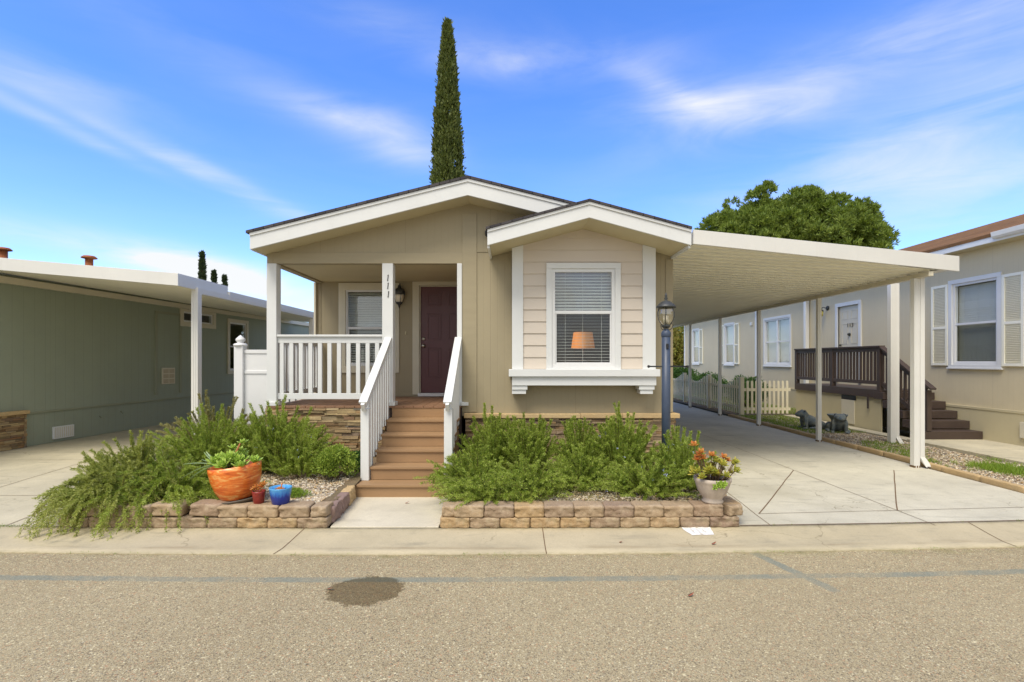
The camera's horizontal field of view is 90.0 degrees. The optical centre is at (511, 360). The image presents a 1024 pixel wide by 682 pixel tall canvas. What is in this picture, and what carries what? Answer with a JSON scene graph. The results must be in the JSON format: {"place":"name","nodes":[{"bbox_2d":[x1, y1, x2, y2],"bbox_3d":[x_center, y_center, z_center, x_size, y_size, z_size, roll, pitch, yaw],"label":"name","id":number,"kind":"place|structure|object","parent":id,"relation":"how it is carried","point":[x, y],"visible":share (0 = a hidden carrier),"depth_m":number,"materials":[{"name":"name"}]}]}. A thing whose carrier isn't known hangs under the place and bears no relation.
{"place":"outdoors","nodes":[
{"label":"outdoors","id":0,"kind":"place"},
{"bbox_2d":[0,412,233,525],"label":"neighbour driveway","id":1,"kind":"structure","parent":0,"point":[28,474],"depth_m":7.80,"materials":[{"name":"concrete"}]},
{"bbox_2d":[0,258,313,433],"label":"awning","id":2,"kind":"object","parent":1,"relation":"on","point":[197,294],"visible":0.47,"depth_m":8.52,"materials":[{"name":"white metal"}]},
{"bbox_2d":[233,335,266,425],"bbox_3d":[-3.824,0.613,7.600,0.608,1.975,0.196,0,0,0],"label":"vinyl fence","id":3,"kind":"object","parent":1,"relation":"on","point":[250,376],"visible":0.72,"depth_m":7.59,"materials":[{"name":"white plastic"}]},
{"bbox_2d":[0,274,308,450],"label":"house","id":4,"kind":"structure","parent":0,"point":[78,362],"depth_m":11.02,"materials":[{"name":"green"}]},
{"bbox_2d":[0,247,12,257],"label":"roof vent","id":5,"kind":"object","parent":4,"relation":"on","point":[4,251],"visible":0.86,"depth_m":11.02,"materials":[{"name":"metal"}]},
{"bbox_2d":[81,255,97,265],"bbox_3d":[-9.580,-1.990,11.600,0.300,0.760,0.300,0,0,0],"label":"roof vent","id":6,"kind":"object","parent":4,"relation":"on","point":[89,259],"visible":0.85,"depth_m":11.53,"materials":[{"name":"metal"}]},
{"bbox_2d":[155,310,181,394],"bbox_3d":[-8.710,-0.185,12.999,0.021,2.070,0.920,0,0,4],"label":"door frame","id":7,"kind":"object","parent":4,"relation":"in","point":[156,312],"depth_m":12.61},
{"bbox_2d":[180,308,215,328],"bbox_3d":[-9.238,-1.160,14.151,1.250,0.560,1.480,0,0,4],"label":"window","id":8,"kind":"structure","parent":4,"relation":"in","point":[208,318],"depth_m":14.50,"materials":[{"name":"white plastic"}]},
{"bbox_2d":[227,318,248,373],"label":"window","id":9,"kind":"structure","parent":4,"relation":"in","point":[235,328],"depth_m":16.37,"materials":[{"name":"white plastic"}]},
{"bbox_2d":[156,457,375,508],"bbox_3d":[-3.025,1.408,6.135,2.450,0.080,2.325,0,0,0],"label":"bed","id":10,"kind":"object","parent":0,"point":[354,480],"visible":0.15,"depth_m":6.08,"materials":[{"name":"soil"}]},
{"bbox_2d":[14,452,191,540],"bbox_3d":[-4.086,1.499,5.051,1.443,1.142,1.105,0,0,0],"label":"rosemary bush","id":11,"kind":"object","parent":10,"relation":"on","point":[77,498],"visible":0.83,"depth_m":4.88,"materials":[{"name":"green plant"}]},
{"bbox_2d":[68,430,181,479],"bbox_3d":[-4.183,1.092,5.607,1.124,0.700,0.912,0,0,0],"label":"rosemary bush","id":12,"kind":"object","parent":10,"relation":"on","point":[137,452],"visible":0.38,"depth_m":5.55,"materials":[{"name":"green plant"}]},
{"bbox_2d":[52,445,271,540],"bbox_3d":[-3.536,1.413,5.284,2.114,1.062,1.445,0,0,0],"label":"rosemary bush","id":13,"kind":"object","parent":10,"relation":"on","point":[198,485],"visible":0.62,"depth_m":5.11,"materials":[{"name":"green plant"}]},
{"bbox_2d":[142,403,280,473],"bbox_3d":[-3.750,0.985,6.437,1.830,0.917,1.407,0,0,0],"label":"rosemary bush","id":14,"kind":"object","parent":10,"relation":"on","point":[204,441],"visible":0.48,"depth_m":6.35,"materials":[{"name":"green plant"}]},
{"bbox_2d":[155,390,276,448],"bbox_3d":[-4.112,0.923,7.146,1.865,1.039,1.257,0,0,0],"label":"rosemary bush","id":15,"kind":"object","parent":10,"relation":"on","point":[207,412],"visible":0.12,"depth_m":7.11,"materials":[{"name":"green plant"}]},
{"bbox_2d":[211,394,332,470],"bbox_3d":[-3.052,0.939,6.635,1.424,1.006,1.297,0,0,0],"label":"rosemary bush","id":16,"kind":"object","parent":10,"relation":"on","point":[257,440],"visible":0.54,"depth_m":6.42,"materials":[{"name":"green plant"}]},
{"bbox_2d":[198,467,358,503],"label":"pebbles","id":17,"kind":"object","parent":10,"relation":"on","point":[319,496],"visible":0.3,"depth_m":5.82,"materials":[{"name":"beige gravel"}]},
{"bbox_2d":[182,439,262,503],"bbox_3d":[-2.862,1.117,5.166,0.706,0.644,0.498,0,0,0],"label":"orange pot","id":18,"kind":"object","parent":17,"relation":"on","point":[233,476],"visible":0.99,"depth_m":5.02,"materials":[{"name":"ceramic"}]},
{"bbox_2d":[290,486,311,497],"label":"ground cover","id":19,"kind":"object","parent":17,"relation":"on","point":[295,491],"visible":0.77,"depth_m":5.33,"materials":[{"name":"green plant"}]},
{"bbox_2d":[257,422,343,476],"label":"rosemary bush","id":20,"kind":"object","parent":10,"relation":"on","point":[306,458],"visible":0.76,"depth_m":6.16,"materials":[{"name":"green plant"}]},
{"bbox_2d":[309,443,358,478],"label":"boxwood shrub","id":21,"kind":"object","parent":10,"relation":"on","point":[329,459],"visible":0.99,"depth_m":6.01,"materials":[{"name":"green plant"}]},
{"bbox_2d":[350,450,360,471],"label":"shrub","id":22,"kind":"object","parent":10,"relation":"on","point":[358,458],"visible":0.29,"depth_m":6.48,"materials":[{"name":"green plant"}]},
{"bbox_2d":[330,497,448,527],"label":"entry walk","id":23,"kind":"structure","parent":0,"point":[389,512],"depth_m":5.30,"materials":[{"name":"concrete"}]},
{"bbox_2d":[330,485,355,522],"bbox_3d":[-1.802,1.508,5.426,0.121,0.166,0.883,0,0,-4],"label":"brick edging","id":24,"kind":"object","parent":23,"relation":"on","point":[343,502],"visible":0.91,"depth_m":5.36,"materials":[{"name":"stone"}]},
{"bbox_2d":[355,408,459,496],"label":"porch steps","id":25,"kind":"structure","parent":23,"relation":"on","point":[412,441],"depth_m":6.44,"materials":[{"name":"brown wood"}]},
{"bbox_2d":[359,337,391,480],"bbox_3d":[-1.765,0.555,6.685,0.100,1.774,1.302,0,0,0],"label":"stair handrail","id":26,"kind":"object","parent":25,"relation":"on","point":[374,401],"visible":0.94,"depth_m":6.51,"materials":[{"name":"white paint"}]},
{"bbox_2d":[443,337,461,466],"bbox_3d":[-0.765,0.555,6.685,0.100,1.774,1.302,0,0,0],"label":"stair handrail","id":27,"kind":"object","parent":25,"relation":"on","point":[451,408],"visible":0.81,"depth_m":6.43,"materials":[{"name":"white paint"}]},
{"bbox_2d":[246,175,691,456],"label":"house","id":28,"kind":"structure","parent":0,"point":[524,290],"depth_m":7.33,"materials":[{"name":"beige paint"}]},
{"bbox_2d":[339,283,398,372],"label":"window","id":29,"kind":"structure","parent":28,"relation":"in","point":[360,304],"depth_m":9.29,"materials":[{"name":"white plastic"}]},
{"bbox_2d":[395,284,404,308],"bbox_3d":[-1.995,-1.142,9.076,0.216,0.454,0.248,0,0,0],"label":"wall lantern","id":30,"kind":"object","parent":28,"relation":"attached to","point":[399,293],"depth_m":9.00,"materials":[{"name":"metal"}]},
{"bbox_2d":[421,287,456,392],"bbox_3d":[-1.215,-0.380,9.229,0.900,1.930,0.111,0,0,0],"label":"door","id":31,"kind":"structure","parent":28,"relation":"in","point":[438,304],"depth_m":9.24,"materials":[{"name":"red paint"}]},
{"bbox_2d":[571,332,594,361],"bbox_3d":[1.070,-0.075,7.720,0.356,0.690,0.356,0,0,0],"label":"table lamp","id":32,"kind":"object","parent":28,"relation":"in","point":[582,340],"visible":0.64,"depth_m":7.59,"materials":[{"name":"brown fabric"}]},
{"bbox_2d":[546,263,620,368],"bbox_3d":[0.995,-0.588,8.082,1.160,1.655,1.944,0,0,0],"label":"bay window","id":33,"kind":"structure","parent":28,"relation":"in","point":[581,297],"depth_m":7.22,"materials":[{"name":"white paint"}]},
{"bbox_2d":[0,547,1023,681],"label":"road","id":34,"kind":"structure","parent":0,"point":[946,615],"depth_m":3.25,"materials":[{"name":"grey asphalt"}]},
{"bbox_2d":[0,521,1023,554],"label":"gutter","id":35,"kind":"object","parent":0,"point":[577,540],"visible":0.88,"depth_m":4.62,"materials":[{"name":"concrete"}]},
{"bbox_2d":[58,499,333,528],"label":"block wall","id":36,"kind":"structure","parent":35,"relation":"on","point":[290,514],"depth_m":4.88,"materials":[{"name":"beige stone"}]},
{"bbox_2d":[250,481,267,503],"bbox_3d":[-2.455,1.283,4.978,0.152,0.224,0.129,0,0,32],"label":"red pot","id":37,"kind":"object","parent":36,"relation":"on","point":[258,494],"visible":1,"depth_m":4.96,"materials":[{"name":"ceramic"}]},
{"bbox_2d":[269,483,291,504],"bbox_3d":[-2.255,1.294,4.990,0.212,0.201,0.212,0,0,0],"label":"blue pot","id":38,"kind":"object","parent":36,"relation":"on","point":[280,494],"visible":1,"depth_m":4.92,"materials":[{"name":"ceramic"}]},
{"bbox_2d":[440,494,742,528],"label":"block wall","id":39,"kind":"structure","parent":35,"relation":"on","point":[584,514],"depth_m":4.89,"materials":[{"name":"beige stone"}]},
{"bbox_2d":[687,440,742,504],"bbox_3d":[1.958,1.087,5.008,0.503,0.605,0.373,0,0,0],"label":"stone planter","id":40,"kind":"object","parent":39,"relation":"on","point":[713,483],"visible":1,"depth_m":4.95,"materials":[{"name":"stone"}]},
{"bbox_2d":[682,527,713,534],"bbox_3d":[1.758,1.604,4.810,0.275,0.017,0.183,0,0,0],"label":"painted marking","id":41,"kind":"object","parent":35,"relation":"on","point":[699,530],"visible":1,"depth_m":4.82,"materials":[{"name":"white paint"}]},
{"bbox_2d":[0,0,1023,311],"label":"sky","id":42,"kind":"structure","parent":0,"point":[149,135],"materials":[{"name":"blue"}]},
{"bbox_2d":[236,386,909,527],"bbox_3d":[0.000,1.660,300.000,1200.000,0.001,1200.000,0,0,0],"label":"ground","id":43,"kind":"structure","parent":0,"point":[902,433],"depth_m":11.93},
{"bbox_2d":[198,250,206,279],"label":"cypress tree","id":44,"kind":"object","parent":43,"relation":"on","point":[202,271],"visible":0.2,"depth_m":59.83,"materials":[{"name":"green plant"}]},
{"bbox_2d":[210,269,217,283],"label":"cypress tree","id":45,"kind":"object","parent":43,"relation":"on","point":[214,277],"visible":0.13,"depth_m":61.84,"materials":[{"name":"green plant"}]},
{"bbox_2d":[221,274,228,285],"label":"cypress tree","id":46,"kind":"object","parent":43,"relation":"on","point":[224,277],"visible":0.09,"depth_m":63.87,"materials":[{"name":"green plant"}]},
{"bbox_2d":[428,17,466,183],"bbox_3d":[-2.849,-6.709,22.429,2.463,16.618,2.532,0,0,0],"label":"cypress tree","id":47,"kind":"object","parent":43,"relation":"on","point":[447,144],"visible":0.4,"depth_m":22.01,"materials":[{"name":"green plant"}]},
{"bbox_2d":[673,326,683,383],"bbox_3d":[10.312,-0.641,31.126,3.585,4.495,3.323,0,0,0],"label":"yellow tree","id":48,"kind":"object","parent":43,"relation":"on","point":[678,348],"visible":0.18,"depth_m":30.41,"materials":[{"name":"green plant"}]},
{"bbox_2d":[694,179,900,249],"bbox_3d":[16.277,-4.501,29.087,12.473,12.223,7.264,0,0,0],"label":"round pine","id":49,"kind":"object","parent":43,"relation":"on","point":[812,212],"visible":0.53,"depth_m":28.02,"materials":[{"name":"green plant"}]},
{"bbox_2d":[684,214,1023,445],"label":"house","id":50,"kind":"structure","parent":43,"relation":"on","point":[974,340],"depth_m":10.76,"materials":[{"name":"beige"}]},
{"bbox_2d":[692,328,699,364],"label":"window","id":51,"kind":"structure","parent":50,"relation":"in","point":[694,331],"depth_m":25.54,"materials":[{"name":"white paint"}]},
{"bbox_2d":[723,322,734,365],"bbox_3d":[9.127,-0.669,21.425,0.155,1.791,1.060,0,0,0],"label":"window","id":52,"kind":"structure","parent":50,"relation":"in","point":[730,326],"depth_m":21.63,"materials":[{"name":"white paint"}]},
{"bbox_2d":[763,314,791,366],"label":"window","id":53,"kind":"structure","parent":50,"relation":"in","point":[777,331],"depth_m":17.55,"materials":[{"name":"white paint"}]},
{"bbox_2d":[839,304,857,379],"bbox_3d":[9.114,-0.475,13.850,0.112,2.010,0.860,0,0,0],"label":"door","id":54,"kind":"structure","parent":50,"relation":"in","point":[848,315],"depth_m":13.85,"materials":[{"name":"metal"}]},
{"bbox_2d":[946,272,1003,369],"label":"window","id":55,"kind":"structure","parent":50,"relation":"in","point":[979,324],"depth_m":10.14,"materials":[{"name":"white paint"}]},
{"bbox_2d":[453,457,723,507],"bbox_3d":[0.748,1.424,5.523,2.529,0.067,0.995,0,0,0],"label":"pebbles","id":56,"kind":"object","parent":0,"point":[680,498],"visible":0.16,"depth_m":5.33,"materials":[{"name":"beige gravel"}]},
{"bbox_2d":[412,443,515,490],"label":"rosemary bush","id":57,"kind":"object","parent":56,"relation":"on","point":[447,473],"visible":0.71,"depth_m":5.62,"materials":[{"name":"green plant"}]},
{"bbox_2d":[456,402,525,469],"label":"rosemary bush","id":58,"kind":"object","parent":56,"relation":"on","point":[489,436],"visible":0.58,"depth_m":6.34,"materials":[{"name":"green plant"}]},
{"bbox_2d":[426,467,567,510],"bbox_3d":[-0.180,1.299,5.290,1.328,0.356,0.819,0,0,-18],"label":"rosemary bush","id":59,"kind":"object","parent":56,"relation":"on","point":[472,492],"visible":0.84,"depth_m":5.14,"materials":[{"name":"green plant"}]},
{"bbox_2d":[495,412,559,474],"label":"rosemary bush","id":60,"kind":"object","parent":56,"relation":"on","point":[535,448],"visible":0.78,"depth_m":6.21,"materials":[{"name":"green plant"}]},
{"bbox_2d":[477,453,591,503],"bbox_3d":[0.230,1.222,5.417,1.258,0.443,0.978,0,0,0],"label":"rosemary bush","id":61,"kind":"object","parent":56,"relation":"on","point":[542,480],"visible":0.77,"depth_m":5.32,"materials":[{"name":"green plant"}]},
{"bbox_2d":[495,487,627,502],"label":"dry grass","id":62,"kind":"structure","parent":56,"relation":"on","point":[575,497],"depth_m":5.17,"materials":[{"name":"plant"}]},
{"bbox_2d":[547,416,612,465],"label":"rosemary bush","id":63,"kind":"object","parent":56,"relation":"on","point":[588,445],"visible":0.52,"depth_m":6.18,"materials":[{"name":"green plant"}]},
{"bbox_2d":[541,444,624,491],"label":"rosemary bush","id":64,"kind":"object","parent":56,"relation":"on","point":[587,470],"visible":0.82,"depth_m":5.65,"materials":[{"name":"green plant"}]},
{"bbox_2d":[592,401,659,473],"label":"rosemary bush","id":65,"kind":"object","parent":56,"relation":"on","point":[629,446],"visible":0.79,"depth_m":6.13,"materials":[{"name":"green plant"}]},
{"bbox_2d":[586,456,702,500],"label":"rosemary bush","id":66,"kind":"object","parent":56,"relation":"on","point":[641,480],"visible":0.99,"depth_m":5.30,"materials":[{"name":"green plant"}]},
{"bbox_2d":[647,293,688,453],"bbox_3d":[1.890,0.330,6.200,0.506,2.300,0.236,0,0,0],"label":"lamp post","id":67,"kind":"object","parent":56,"relation":"on","point":[666,304],"visible":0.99,"depth_m":6.16,"materials":[{"name":"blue metal"}]},
{"bbox_2d":[642,425,717,492],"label":"rosemary bush","id":68,"kind":"object","parent":56,"relation":"on","point":[675,448],"visible":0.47,"depth_m":5.66,"materials":[{"name":"green plant"}]},
{"bbox_2d":[673,389,795,415],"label":"side yard","id":69,"kind":"structure","parent":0,"point":[724,411],"depth_m":16.43,"materials":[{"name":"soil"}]},
{"bbox_2d":[673,365,700,392],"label":"hedge shrub","id":70,"kind":"object","parent":69,"relation":"on","point":[678,372],"visible":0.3,"depth_m":23.89,"materials":[{"name":"green plant"}]},
{"bbox_2d":[673,373,744,415],"bbox_3d":[6.545,1.038,19.448,0.130,1.125,9.825,0,0,0],"label":"picket fence","id":71,"kind":"object","parent":69,"relation":"on","point":[739,405],"visible":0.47,"depth_m":16.90,"materials":[{"name":"beige paint"}]},
{"bbox_2d":[744,381,790,413],"bbox_3d":[7.280,1.050,14.617,1.340,0.940,0.055,0,0,0],"label":"picket fence","id":72,"kind":"object","parent":71,"relation":"attached to","point":[769,389],"visible":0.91,"depth_m":14.59,"materials":[{"name":"beige paint"}]},
{"bbox_2d":[691,371,728,397],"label":"hedge shrub","id":73,"kind":"object","parent":69,"relation":"on","point":[699,377],"visible":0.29,"depth_m":20.85,"materials":[{"name":"green plant"}]},
{"bbox_2d":[726,374,767,405],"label":"hedge shrub","id":74,"kind":"object","parent":69,"relation":"on","point":[750,379],"visible":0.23,"depth_m":17.14,"materials":[{"name":"green plant"}]},
{"bbox_2d":[673,402,1023,525],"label":"driveway","id":75,"kind":"structure","parent":0,"point":[785,477],"depth_m":6.54,"materials":[{"name":"concrete"}]},
{"bbox_2d":[673,230,958,467],"bbox_3d":[4.425,-0.041,13.093,4.190,3.283,13.014,0,0,0],"label":"carport","id":76,"kind":"object","parent":75,"relation":"on","point":[719,276],"visible":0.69,"depth_m":7.84,"materials":[{"name":"white metal"}]},
{"bbox_2d":[728,414,1023,493],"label":"strip edging","id":77,"kind":"object","parent":75,"relation":"on","point":[977,477],"visible":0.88,"depth_m":8.15,"materials":[{"name":"concrete"}]},
{"bbox_2d":[740,520,1018,525],"bbox_3d":[4.201,1.593,5.053,4.008,0.001,0.040,0,0,-3],"label":"driveway apron gap","id":78,"kind":"object","parent":75,"relation":"on","point":[896,522],"visible":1,"depth_m":5.03,"materials":[{"name":"grey concrete"}]},
{"bbox_2d":[746,415,1023,485],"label":"gravel","id":79,"kind":"structure","parent":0,"point":[936,454],"depth_m":8.61,"materials":[{"name":"grey gravel"}]},
{"bbox_2d":[795,409,824,429],"bbox_3d":[6.826,1.354,11.753,0.611,0.432,0.465,0,0,8],"label":"frog statue","id":80,"kind":"object","parent":79,"relation":"on","point":[806,419],"visible":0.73,"depth_m":11.66,"materials":[{"name":"stone"}]},
{"bbox_2d":[825,413,850,433],"bbox_3d":[7.092,1.354,11.127,0.465,0.432,0.611,0,0,20],"label":"frog statue","id":81,"kind":"object","parent":79,"relation":"on","point":[838,422],"visible":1,"depth_m":11.02,"materials":[{"name":"stone"}]},
{"bbox_2d":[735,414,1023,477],"bbox_3d":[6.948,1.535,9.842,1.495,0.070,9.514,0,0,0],"label":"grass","id":82,"kind":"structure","parent":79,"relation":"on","point":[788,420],"depth_m":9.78,"materials":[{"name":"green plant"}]},
{"bbox_2d":[887,283,903,443],"bbox_3d":[7.250,0.075,9.666,0.279,3.050,0.139,0,0,29],"label":"awning post","id":83,"kind":"object","parent":79,"relation":"on","point":[892,362],"visible":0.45,"depth_m":9.65,"materials":[{"name":"white metal"}]},
{"bbox_2d":[949,459,1023,476],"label":"grass patch","id":84,"kind":"object","parent":79,"relation":"on","point":[1000,468],"visible":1,"depth_m":7.28,"materials":[{"name":"green plant"}]},
{"bbox_2d":[784,415,1023,464],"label":"neighbour walk","id":85,"kind":"structure","parent":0,"point":[994,449],"depth_m":9.05,"materials":[{"name":"concrete"}]},
{"bbox_2d":[794,345,982,438],"bbox_3d":[8.505,0.640,12.066,1.129,1.920,4.708,0,0,0],"label":"side porch","id":86,"kind":"object","parent":85,"relation":"on","point":[860,406],"visible":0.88,"depth_m":11.69,"materials":[{"name":"brown wood"}]}
]}

